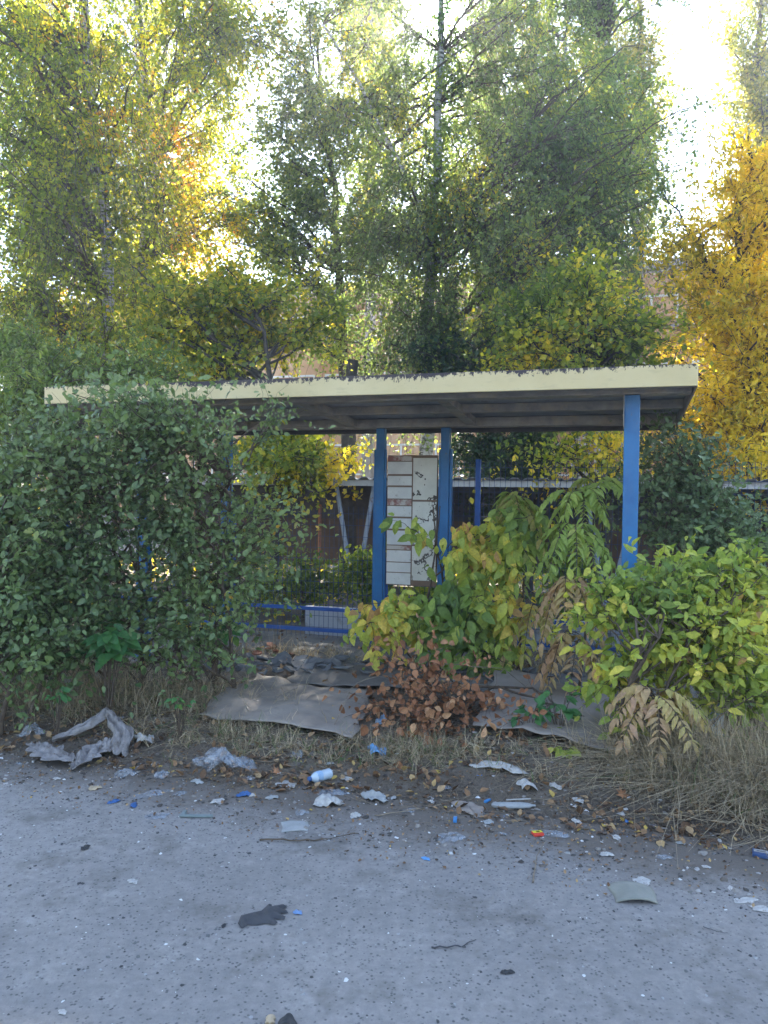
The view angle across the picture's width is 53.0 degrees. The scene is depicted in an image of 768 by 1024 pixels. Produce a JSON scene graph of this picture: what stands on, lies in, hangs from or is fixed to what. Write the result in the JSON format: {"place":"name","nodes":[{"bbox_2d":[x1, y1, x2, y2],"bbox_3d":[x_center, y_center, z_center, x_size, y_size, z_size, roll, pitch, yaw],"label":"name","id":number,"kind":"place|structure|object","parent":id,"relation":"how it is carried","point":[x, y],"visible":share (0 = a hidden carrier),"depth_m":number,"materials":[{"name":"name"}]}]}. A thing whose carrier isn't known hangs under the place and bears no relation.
{"place":"outdoors","nodes":[
{"label":"outdoors","id":0,"kind":"place"},
{"bbox_2d":[0,619,388,744],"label":"dry grass","id":1,"kind":"structure","parent":0,"point":[146,695],"depth_m":5.59,"materials":[{"name":"plant"}]},
{"bbox_2d":[75,529,655,598],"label":"yard","id":2,"kind":"structure","parent":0,"point":[330,566],"depth_m":16.97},
{"bbox_2d":[0,0,123,517],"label":"poplar tree","id":3,"kind":"object","parent":2,"relation":"on","point":[49,9],"visible":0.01,"depth_m":30.47,"materials":[{"name":"green plant"}]},
{"bbox_2d":[71,0,214,345],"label":"poplar tree","id":4,"kind":"object","parent":2,"relation":"on","point":[133,53],"visible":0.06,"depth_m":32.12,"materials":[{"name":"green plant"}]},
{"bbox_2d":[22,0,308,572],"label":"birch tree","id":5,"kind":"object","parent":2,"relation":"on","point":[217,26],"visible":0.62,"depth_m":14.52,"materials":[{"name":"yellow plant"}]},
{"bbox_2d":[191,0,398,571],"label":"birch tree","id":6,"kind":"object","parent":2,"relation":"on","point":[278,218],"visible":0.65,"depth_m":15.16,"materials":[{"name":"green leaf"},{"name":"bark"}]},
{"bbox_2d":[318,504,321,580],"bbox_3d":[-1.220,0.605,14.554,0.055,1.500,0.055,1,1,22],"label":"pipe","id":7,"kind":"object","parent":2,"relation":"on","point":[319,530],"visible":0.42,"depth_m":14.53,"materials":[{"name":"metal"}]},
{"bbox_2d":[341,359,357,584],"bbox_3d":[-0.593,-0.498,13.594,0.354,4.362,0.316,1,1,0],"label":"tree trunk","id":8,"kind":"object","parent":2,"relation":"on","point":[349,502],"visible":0.32,"depth_m":13.49,"materials":[{"name":"brown plant"}]},
{"bbox_2d":[323,0,420,478],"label":"poplar tree","id":9,"kind":"object","parent":2,"relation":"on","point":[368,472],"visible":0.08,"depth_m":32.65,"materials":[{"name":"green plant"}]},
{"bbox_2d":[105,558,654,632],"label":"fallen leaves","id":10,"kind":"object","parent":2,"relation":"on","point":[294,621],"visible":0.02,"depth_m":11.87,"materials":[{"name":"brown plant"}]},
{"bbox_2d":[43,259,767,528],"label":"office building","id":11,"kind":"structure","parent":2,"relation":"on","point":[311,372],"depth_m":34.06,"materials":[{"name":"beige glass"}]},
{"bbox_2d":[273,375,314,377],"bbox_3d":[-4.188,-5.620,35.653,2.100,1.400,0.048,1,1,17],"label":"window","id":12,"kind":"structure","parent":11,"relation":"in","point":[292,375],"depth_m":35.59,"materials":[{"name":"white glass"}]},
{"bbox_2d":[387,444,418,454],"bbox_3d":[0.739,-2.327,34.183,2.100,1.400,0.048,1,1,17],"label":"window","id":13,"kind":"structure","parent":11,"relation":"in","point":[400,445],"depth_m":34.14,"materials":[{"name":"white glass"}]},
{"bbox_2d":[624,293,678,326],"bbox_3d":[10.766,-8.089,31.049,2.100,1.300,0.048,1,1,17],"label":"window","id":14,"kind":"structure","parent":11,"relation":"in","point":[678,293],"depth_m":30.90,"materials":[{"name":"white glass"}]},
{"bbox_2d":[356,327,567,592],"bbox_3d":[1.544,-0.881,13.268,3.330,4.850,3.448,0,1,-32],"label":"evergreen tree","id":15,"kind":"object","parent":2,"relation":"on","point":[475,449],"visible":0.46,"depth_m":12.82,"materials":[{"name":"green plant"}]},
{"bbox_2d":[255,0,726,507],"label":"birch tree","id":16,"kind":"object","parent":2,"relation":"on","point":[412,237],"visible":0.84,"depth_m":13.79,"materials":[{"name":"green leaf"},{"name":"twig"},{"name":"bark"}]},
{"bbox_2d":[444,0,552,437],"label":"poplar tree","id":17,"kind":"object","parent":2,"relation":"on","point":[485,60],"visible":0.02,"depth_m":30.36,"materials":[{"name":"green plant"}]},
{"bbox_2d":[487,0,624,369],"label":"poplar tree","id":18,"kind":"object","parent":2,"relation":"on","point":[537,34],"visible":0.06,"depth_m":30.95,"materials":[{"name":"green plant"}]},
{"bbox_2d":[482,0,697,479],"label":"birch tree","id":19,"kind":"object","parent":2,"relation":"on","point":[607,13],"visible":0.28,"depth_m":16.42,"materials":[{"name":"green plant"}]},
{"bbox_2d":[552,0,676,476],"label":"poplar tree","id":20,"kind":"object","parent":2,"relation":"on","point":[612,39],"visible":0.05,"depth_m":29.30,"materials":[{"name":"green plant"}]},
{"bbox_2d":[474,459,767,657],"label":"fence panel","id":21,"kind":"object","parent":2,"relation":"on","point":[477,491],"visible":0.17,"depth_m":7.70,"materials":[{"name":"blue metal"}]},
{"bbox_2d":[602,0,687,477],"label":"poplar tree","id":22,"kind":"object","parent":2,"relation":"on","point":[649,65],"visible":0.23,"depth_m":26.35,"materials":[{"name":"green plant"}]},
{"bbox_2d":[620,113,767,553],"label":"yellow tree","id":23,"kind":"object","parent":2,"relation":"on","point":[730,411],"visible":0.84,"depth_m":12.03,"materials":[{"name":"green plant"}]},
{"bbox_2d":[694,0,767,314],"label":"poplar tree","id":24,"kind":"object","parent":2,"relation":"on","point":[751,73],"visible":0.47,"depth_m":23.60,"materials":[{"name":"green plant"}]},
{"bbox_2d":[0,749,767,1023],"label":"road","id":25,"kind":"structure","parent":0,"point":[29,953],"depth_m":2.95,"materials":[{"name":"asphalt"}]},
{"bbox_2d":[179,810,212,817],"bbox_3d":[-0.939,1.518,3.872,0.164,0.008,0.069,1,1,0],"label":"metal bracket","id":26,"kind":"object","parent":25,"relation":"on","point":[183,814],"visible":1,"depth_m":3.84,"materials":[{"name":"metal"}]},
{"bbox_2d":[238,904,287,927],"bbox_3d":[-0.461,1.537,2.943,0.186,0.016,0.163,1,1,-6],"label":"work glove","id":27,"kind":"object","parent":25,"relation":"on","point":[269,913],"visible":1,"depth_m":2.92,"materials":[{"name":"fabric"}]},
{"bbox_2d":[265,1014,275,1023],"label":"stone","id":28,"kind":"object","parent":25,"relation":"on","point":[270,1018],"visible":1,"depth_m":2.35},
{"bbox_2d":[278,1013,296,1023],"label":"stone","id":29,"kind":"object","parent":25,"relation":"on","point":[287,1018],"visible":1,"depth_m":2.34,"materials":[{"name":"stone"}]},
{"bbox_2d":[281,820,308,831],"bbox_3d":[-0.434,1.532,3.756,0.136,0.013,0.119,1,1,-9],"label":"tile fragment","id":30,"kind":"object","parent":25,"relation":"on","point":[291,825],"visible":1,"depth_m":3.75,"materials":[{"name":"tile"}]},
{"bbox_2d":[260,833,357,840],"bbox_3d":[-0.347,1.529,3.615,0.467,0.016,0.051,1,1,-10],"label":"stick","id":31,"kind":"object","parent":25,"relation":"on","point":[302,839],"visible":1,"depth_m":3.59,"materials":[{"name":"wood"}]},
{"bbox_2d":[313,793,343,806],"bbox_3d":[-0.293,1.506,4.042,0.166,0.051,0.110,1,1,-12],"label":"paper scrap","id":32,"kind":"object","parent":25,"relation":"on","point":[325,800],"visible":1,"depth_m":4.02,"materials":[{"name":"paper"}]},
{"bbox_2d":[360,790,388,802],"bbox_3d":[-0.046,1.513,4.110,0.171,0.043,0.084,1,1,30],"label":"plastic scrap","id":33,"kind":"object","parent":25,"relation":"on","point":[373,794],"visible":1,"depth_m":4.12,"materials":[{"name":"plastic"}]},
{"bbox_2d":[0,670,767,916],"bbox_3d":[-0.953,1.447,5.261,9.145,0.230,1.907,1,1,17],"label":"fallen leaves","id":34,"kind":"object","parent":25,"relation":"on","point":[579,810],"visible":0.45,"depth_m":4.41,"materials":[{"name":"brown plant"}]},
{"bbox_2d":[0,673,767,892],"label":"debris","id":35,"kind":"object","parent":25,"relation":"on","point":[586,812],"visible":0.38,"depth_m":4.08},
{"bbox_2d":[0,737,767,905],"bbox_3d":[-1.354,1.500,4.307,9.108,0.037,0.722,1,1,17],"label":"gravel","id":36,"kind":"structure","parent":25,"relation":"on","point":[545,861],"depth_m":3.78,"materials":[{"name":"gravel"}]},
{"bbox_2d":[374,804,442,815],"bbox_3d":[0.134,1.528,3.945,0.386,0.014,0.015,0,1,-21],"label":"stick","id":37,"kind":"object","parent":25,"relation":"on","point":[404,811],"visible":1,"depth_m":3.92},
{"bbox_2d":[531,830,543,836],"bbox_3d":[0.738,1.543,3.697,0.050,0.013,0.040,1,1,-12],"label":"packet","id":38,"kind":"object","parent":25,"relation":"on","point":[535,833],"visible":1,"depth_m":3.68},
{"bbox_2d":[607,881,657,903],"bbox_3d":[1.021,1.554,3.149,0.186,0.029,0.152,1,1,0],"label":"tile fragment","id":39,"kind":"object","parent":25,"relation":"on","point":[620,891],"visible":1,"depth_m":3.14,"materials":[{"name":"tile"}]},
{"bbox_2d":[632,876,650,884],"bbox_3d":[1.090,1.563,3.259,0.087,0.005,0.074,0,1,-23],"label":"plastic scrap","id":40,"kind":"object","parent":25,"relation":"on","point":[646,881],"visible":0.87,"depth_m":3.26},
{"bbox_2d":[733,897,757,903],"bbox_3d":[1.462,1.570,3.114,0.111,0.003,0.045,1,1,-6],"label":"paper scrap","id":41,"kind":"object","parent":25,"relation":"on","point":[744,900],"visible":1,"depth_m":3.11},
{"bbox_2d":[748,905,767,911],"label":"paper scrap","id":42,"kind":"object","parent":25,"relation":"on","point":[762,908],"visible":1,"depth_m":3.05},
{"bbox_2d":[752,848,767,858],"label":"packet","id":43,"kind":"object","parent":25,"relation":"on","point":[759,853],"visible":0.98,"depth_m":3.50},
{"bbox_2d":[0,574,767,846],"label":"verge","id":44,"kind":"structure","parent":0,"point":[503,786],"depth_m":4.53,"materials":[{"name":"soil"}]},
{"bbox_2d":[44,686,71,741],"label":"plant","id":45,"kind":"object","parent":44,"relation":"on","point":[65,698],"visible":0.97,"depth_m":4.93,"materials":[{"name":"green plant"}]},
{"bbox_2d":[0,406,121,734],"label":"shrub","id":46,"kind":"object","parent":44,"relation":"on","point":[27,639],"visible":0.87,"depth_m":5.17,"materials":[{"name":"green plant"}]},
{"bbox_2d":[25,707,133,769],"bbox_3d":[-1.854,1.398,4.748,0.604,0.195,0.567,0,1,-41],"label":"torn rag","id":47,"kind":"object","parent":44,"relation":"on","point":[46,751],"visible":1,"depth_m":4.76,"materials":[{"name":"grey fabric"}]},
{"bbox_2d":[61,620,142,709],"bbox_3d":[-1.893,1.089,5.217,0.525,0.684,0.457,1,1,0],"label":"plant","id":48,"kind":"object","parent":44,"relation":"on","point":[112,645],"visible":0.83,"depth_m":5.16,"materials":[{"name":"green plant"}]},
{"bbox_2d":[0,304,215,626],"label":"shrub","id":49,"kind":"object","parent":44,"relation":"on","point":[37,362],"visible":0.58,"depth_m":8.70,"materials":[{"name":"green plant"}]},
{"bbox_2d":[66,504,219,622],"bbox_3d":[-2.852,0.658,9.076,2.196,1.580,0.055,1,1,17],"label":"fence panel","id":50,"kind":"object","parent":44,"relation":"on","point":[162,573],"visible":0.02,"depth_m":9.01,"materials":[{"name":"blue metal"}]},
{"bbox_2d":[133,732,153,743],"bbox_3d":[-1.529,1.434,4.906,0.122,0.064,0.141,0,1,-26],"label":"plastic scrap","id":51,"kind":"object","parent":44,"relation":"on","point":[148,739],"visible":0.9,"depth_m":4.89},
{"bbox_2d":[0,0,298,585],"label":"birch tree","id":52,"kind":"object","parent":44,"relation":"on","point":[53,205],"visible":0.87,"depth_m":12.11,"materials":[{"name":"green plant"}]},
{"bbox_2d":[0,336,338,740],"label":"shrub","id":53,"kind":"object","parent":44,"relation":"on","point":[86,469],"visible":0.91,"depth_m":5.61,"materials":[{"name":"green plant"}]},
{"bbox_2d":[164,697,195,739],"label":"plant","id":54,"kind":"object","parent":44,"relation":"on","point":[178,720],"visible":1,"depth_m":4.92,"materials":[{"name":"green plant"}]},
{"bbox_2d":[176,620,205,689],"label":"plant","id":55,"kind":"object","parent":44,"relation":"on","point":[197,652],"visible":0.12,"depth_m":6.02,"materials":[{"name":"green plant"}]},
{"bbox_2d":[48,228,373,591],"bbox_3d":[-2.605,-1.545,12.697,5.335,6.026,3.678,1,1,15],"label":"maple tree","id":56,"kind":"object","parent":44,"relation":"on","point":[253,316],"visible":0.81,"depth_m":12.20,"materials":[{"name":"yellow plant"}]},
{"bbox_2d":[201,623,244,684],"bbox_3d":[-1.313,1.157,6.199,0.380,0.538,0.394,1,1,0],"label":"plant","id":57,"kind":"object","parent":44,"relation":"on","point":[236,640],"visible":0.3,"depth_m":6.14,"materials":[{"name":"green plant"}]},
{"bbox_2d":[166,652,301,674],"bbox_3d":[-1.055,1.352,6.825,1.864,0.122,0.513,1,1,15],"label":"rubble","id":58,"kind":"object","parent":44,"relation":"on","point":[272,663],"visible":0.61,"depth_m":6.75,"materials":[{"name":"stone"}]},
{"bbox_2d":[189,536,294,615],"bbox_3d":[-1.906,1.088,10.115,1.792,1.616,1.305,1,1,0],"label":"bush","id":59,"kind":"object","parent":44,"relation":"on","point":[262,599],"visible":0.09,"depth_m":10.14,"materials":[{"name":"green plant"}]},
{"bbox_2d":[275,780,294,787],"bbox_3d":[-0.545,1.517,4.301,0.122,0.015,0.096,1,1,28],"label":"paper scrap","id":60,"kind":"object","parent":44,"relation":"on","point":[287,782],"visible":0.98,"depth_m":4.30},
{"bbox_2d":[198,673,373,737],"bbox_3d":[-0.628,1.375,5.615,1.386,0.081,1.125,1,1,22],"label":"carpet sheet","id":61,"kind":"object","parent":44,"relation":"on","point":[310,707],"visible":0.88,"depth_m":5.47,"materials":[{"name":"carpet"}]},
{"bbox_2d":[334,676,396,724],"bbox_3d":[-0.123,1.298,5.447,0.109,0.244,0.969,1,1,32],"label":"stick","id":62,"kind":"object","parent":61,"relation":"on","point":[350,690],"visible":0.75,"depth_m":5.36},
{"bbox_2d":[205,651,408,675],"bbox_3d":[-0.646,1.365,6.829,1.991,0.157,0.812,1,1,0],"label":"rubble","id":63,"kind":"object","parent":44,"relation":"on","point":[310,662],"visible":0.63,"depth_m":6.82,"materials":[{"name":"stone"}]},
{"bbox_2d":[261,539,357,620],"bbox_3d":[-0.971,0.932,9.818,1.519,1.224,1.102,1,1,19],"label":"bush","id":64,"kind":"object","parent":44,"relation":"on","point":[298,588],"visible":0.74,"depth_m":9.66,"materials":[{"name":"green plant"}]},
{"bbox_2d":[307,768,332,782],"bbox_3d":[-0.364,1.492,4.348,0.155,0.062,0.063,0,1,-43],"label":"plastic bottle","id":65,"kind":"object","parent":44,"relation":"on","point":[322,775],"visible":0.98,"depth_m":4.33,"materials":[{"name":"white"}]},
{"bbox_2d":[305,605,363,636],"bbox_3d":[-0.405,1.261,8.534,1.000,0.400,0.030,1,1,17],"label":"board","id":66,"kind":"object","parent":44,"relation":"on","point":[335,621],"visible":0.24,"depth_m":8.59,"materials":[{"name":"wood"}]},
{"bbox_2d":[6,693,708,801],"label":"dry grass","id":67,"kind":"structure","parent":44,"relation":"on","point":[401,747],"depth_m":4.74,"materials":[{"name":"plant"}]},
{"bbox_2d":[323,537,402,605],"bbox_3d":[-0.226,0.992,9.713,1.044,1.485,1.327,1,1,0],"label":"bush","id":68,"kind":"object","parent":44,"relation":"on","point":[366,587],"visible":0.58,"depth_m":9.41,"materials":[{"name":"green plant"}]},
{"bbox_2d":[44,364,697,703],"bbox_3d":[-0.128,0.204,7.338,5.772,2.657,2.072,1,1,17],"label":"bus shelter","id":69,"kind":"object","parent":44,"relation":"on","point":[445,405],"visible":0.52,"depth_m":6.82,"materials":[{"name":"beige paint"}]},
{"bbox_2d":[253,642,293,654],"bbox_3d":[-1.117,1.345,7.469,0.403,0.100,0.347,0,1,-33],"label":"rubble","id":70,"kind":"object","parent":69,"relation":"on","point":[258,652],"visible":0.59,"depth_m":7.46,"materials":[{"name":"brick"}]},
{"bbox_2d":[231,506,372,639],"bbox_3d":[-0.910,0.694,8.482,1.740,1.580,0.055,1,1,18],"label":"fence panel","id":71,"kind":"object","parent":69,"relation":"on","point":[309,628],"visible":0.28,"depth_m":8.44,"materials":[{"name":"blue metal"}]},
{"bbox_2d":[286,662,412,688],"bbox_3d":[-0.254,1.374,6.543,1.036,0.069,0.926,1,1,7],"label":"carpet sheet","id":72,"kind":"object","parent":69,"relation":"on","point":[338,677],"visible":0.56,"depth_m":6.39,"materials":[{"name":"carpet"}]},
{"bbox_2d":[385,568,425,597],"bbox_3d":[0.283,1.002,8.121,0.628,1.010,0.055,1,1,19],"label":"fence panel","id":73,"kind":"object","parent":69,"relation":"on","point":[386,589],"visible":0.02,"depth_m":8.18,"materials":[{"name":"blue metal"}]},
{"bbox_2d":[386,455,437,586],"bbox_3d":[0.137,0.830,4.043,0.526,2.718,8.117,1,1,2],"label":"notice board","id":74,"kind":"object","parent":69,"relation":"attached to","point":[412,487],"visible":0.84,"depth_m":7.99,"materials":[{"name":"grey"}]},
{"bbox_2d":[390,658,528,674],"bbox_3d":[0.412,1.378,6.890,1.756,0.108,0.529,1,1,0],"label":"rubble","id":75,"kind":"object","parent":69,"relation":"on","point":[459,671],"visible":0.1,"depth_m":6.71,"materials":[{"name":"stone"}]},
{"bbox_2d":[453,462,474,582],"bbox_3d":[0.782,0.486,7.964,0.290,2.060,0.054,1,1,21],"label":"fence panel","id":76,"kind":"object","parent":69,"relation":"on","point":[454,467],"visible":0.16,"depth_m":7.96,"materials":[{"name":"blue metal"}]},
{"bbox_2d":[367,743,386,756],"bbox_3d":[-0.044,1.453,4.715,0.121,0.068,0.142,1,1,0],"label":"plastic scrap","id":77,"kind":"object","parent":44,"relation":"on","point":[377,750],"visible":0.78,"depth_m":4.69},
{"bbox_2d":[0,740,760,891],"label":"twigs","id":78,"kind":"object","parent":44,"relation":"on","point":[367,811],"visible":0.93,"depth_m":3.96,"materials":[{"name":"wood"}]},
{"bbox_2d":[0,678,767,858],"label":"twigs","id":79,"kind":"object","parent":44,"relation":"on","point":[552,777],"visible":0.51,"depth_m":4.51,"materials":[{"name":"wood"}]},
{"bbox_2d":[400,575,454,601],"bbox_3d":[0.748,1.280,10.297,1.552,1.147,1.188,1,1,0],"label":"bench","id":80,"kind":"object","parent":44,"relation":"on","point":[421,590],"visible":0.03,"depth_m":10.20,"materials":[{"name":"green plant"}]},
{"bbox_2d":[96,625,767,705],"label":"fallen leaves","id":81,"kind":"object","parent":44,"relation":"on","point":[317,645],"visible":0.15,"depth_m":7.02,"materials":[{"name":"brown plant"}]},
{"bbox_2d":[117,476,767,604],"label":"fence","id":82,"kind":"object","parent":44,"relation":"on","point":[366,484],"visible":0.22,"depth_m":13.70,"materials":[{"name":"metal"}]},
{"bbox_2d":[322,613,567,768],"bbox_3d":[0.384,1.342,5.232,1.406,1.200,1.843,0,1,-40],"label":"dead branch","id":83,"kind":"object","parent":44,"relation":"on","point":[423,714],"visible":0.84,"depth_m":5.26,"materials":[{"name":"brown plant"}]},
{"bbox_2d":[341,506,549,678],"bbox_3d":[0.576,0.859,6.852,1.945,1.882,0.967,1,1,0],"label":"box elder sapling","id":84,"kind":"object","parent":44,"relation":"on","point":[454,610],"visible":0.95,"depth_m":6.67,"materials":[{"name":"green plant"}]},
{"bbox_2d":[247,636,665,682],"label":"dry grass","id":85,"kind":"structure","parent":44,"relation":"on","point":[327,651],"depth_m":7.22,"materials":[{"name":"plant"}]},
{"bbox_2d":[451,800,484,816],"bbox_3d":[0.443,1.533,4.007,0.217,0.020,0.153,1,1,35],"label":"cardboard scrap","id":86,"kind":"object","parent":44,"relation":"on","point":[475,808],"visible":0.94,"depth_m":3.99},
{"bbox_2d":[469,760,528,773],"bbox_3d":[0.664,1.464,4.446,0.356,0.037,0.112,1,1,23],"label":"packaging","id":87,"kind":"object","parent":44,"relation":"on","point":[503,766],"visible":0.91,"depth_m":4.42},
{"bbox_2d":[417,667,585,681],"bbox_3d":[1.184,1.406,6.654,1.876,0.120,0.578,1,1,0],"label":"rubble","id":88,"kind":"object","parent":44,"relation":"on","point":[533,671],"visible":0.26,"depth_m":6.66,"materials":[{"name":"stone"}]},
{"bbox_2d":[491,798,535,808],"bbox_3d":[0.677,1.529,4.026,0.231,0.033,0.074,1,1,-7],"label":"flattened bottle","id":89,"kind":"object","parent":44,"relation":"on","point":[517,805],"visible":0.99,"depth_m":4.01,"materials":[{"name":"plastic"}]},
{"bbox_2d":[481,490,560,669],"bbox_3d":[1.203,0.643,6.875,0.776,1.673,0.796,1,1,0],"label":"sumac sapling","id":90,"kind":"object","parent":44,"relation":"on","point":[514,499],"visible":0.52,"depth_m":6.79,"materials":[{"name":"green plant"}]},
{"bbox_2d":[516,778,537,789],"bbox_3d":[0.785,1.492,4.232,0.106,0.044,0.124,1,1,0],"label":"paper cup","id":91,"kind":"object","parent":44,"relation":"on","point":[524,782],"visible":0.99,"depth_m":4.22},
{"bbox_2d":[509,704,554,735],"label":"plant","id":92,"kind":"object","parent":44,"relation":"on","point":[537,721],"visible":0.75,"depth_m":4.90,"materials":[{"name":"green plant"}]},
{"bbox_2d":[511,617,559,649],"bbox_3d":[0.955,1.286,8.118,1.744,0.400,0.030,1,1,17],"label":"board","id":93,"kind":"object","parent":44,"relation":"on","point":[537,633],"visible":0.12,"depth_m":7.91,"materials":[{"name":"wood"}]},
{"bbox_2d":[473,669,616,749],"bbox_3d":[1.205,1.367,5.637,0.952,0.084,2.086,1,1,14],"label":"carpet sheet","id":94,"kind":"object","parent":44,"relation":"on","point":[508,679],"visible":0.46,"depth_m":5.27,"materials":[{"name":"carpet"}]},
{"bbox_2d":[479,685,581,715],"bbox_3d":[1.175,1.341,5.475,0.291,0.065,1.165,0,1,-36],"label":"stick","id":95,"kind":"object","parent":94,"relation":"on","point":[510,687],"visible":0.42,"depth_m":5.82,"materials":[{"name":"wood"}]},
{"bbox_2d":[534,690,581,737],"bbox_3d":[1.125,1.308,4.911,0.305,0.302,0.258,1,1,0],"label":"plant","id":96,"kind":"object","parent":44,"relation":"on","point":[568,713],"visible":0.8,"depth_m":4.91,"materials":[{"name":"green plant"}]},
{"bbox_2d":[548,746,580,758],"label":"plant","id":97,"kind":"object","parent":44,"relation":"on","point":[570,752],"visible":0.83,"depth_m":4.59,"materials":[{"name":"green plant"}]},
{"bbox_2d":[524,526,620,620],"bbox_3d":[2.506,0.923,10.103,1.606,1.627,0.996,0,1,-24],"label":"bush","id":98,"kind":"object","parent":44,"relation":"on","point":[564,564],"visible":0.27,"depth_m":9.93,"materials":[{"name":"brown plant"}]},
{"bbox_2d":[529,477,622,695],"bbox_3d":[1.512,0.655,6.073,0.654,1.891,0.967,1,1,32],"label":"sumac sapling","id":99,"kind":"object","parent":44,"relation":"on","point":[588,495],"visible":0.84,"depth_m":5.92,"materials":[{"name":"green plant"}]},
{"bbox_2d":[447,211,724,600],"bbox_3d":[2.892,-1.414,11.816,3.852,5.952,3.778,1,1,0],"label":"maple tree","id":100,"kind":"object","parent":44,"relation":"on","point":[562,326],"visible":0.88,"depth_m":11.16,"materials":[{"name":"green plant"}]},
{"bbox_2d":[569,621,662,655],"bbox_3d":[2.596,1.317,7.617,1.487,0.400,0.030,1,1,17],"label":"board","id":101,"kind":"object","parent":44,"relation":"on","point":[611,634],"depth_m":7.74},
{"bbox_2d":[468,681,767,861],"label":"dry grass","id":102,"kind":"structure","parent":44,"relation":"on","point":[734,764],"depth_m":4.18,"materials":[{"name":"plant"}]},
{"bbox_2d":[616,786,628,797],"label":"maple leaf","id":103,"kind":"object","parent":44,"relation":"on","point":[620,792],"visible":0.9,"depth_m":4.11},
{"bbox_2d":[598,713,649,751],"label":"plant","id":104,"kind":"object","parent":44,"relation":"on","point":[608,719],"visible":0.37,"depth_m":4.62,"materials":[{"name":"green plant"}]},
{"bbox_2d":[547,522,767,741],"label":"shrub","id":105,"kind":"object","parent":44,"relation":"on","point":[696,622],"visible":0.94,"depth_m":4.84,"materials":[{"name":"green plant"}]},
{"bbox_2d":[605,683,710,768],"bbox_3d":[1.598,1.247,4.500,0.579,0.461,0.582,2,1,38],"label":"sumac sapling","id":106,"kind":"object","parent":44,"relation":"on","point":[678,701],"visible":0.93,"depth_m":4.41,"materials":[{"name":"beige plant"}]},
{"bbox_2d":[596,401,767,582],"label":"shrub","id":107,"kind":"object","parent":44,"relation":"on","point":[676,482],"visible":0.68,"depth_m":6.73,"materials":[{"name":"green plant"}]},
{"bbox_2d":[710,703,723,737],"bbox_3d":[2.166,1.359,5.006,0.082,0.223,0.178,1,1,20],"label":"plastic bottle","id":108,"kind":"object","parent":44,"relation":"on","point":[718,721],"visible":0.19,"depth_m":4.97,"materials":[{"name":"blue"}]},
{"bbox_2d":[0,0,767,484],"label":"sky","id":109,"kind":"structure","parent":0,"point":[701,75],"materials":[{"name":"white"}]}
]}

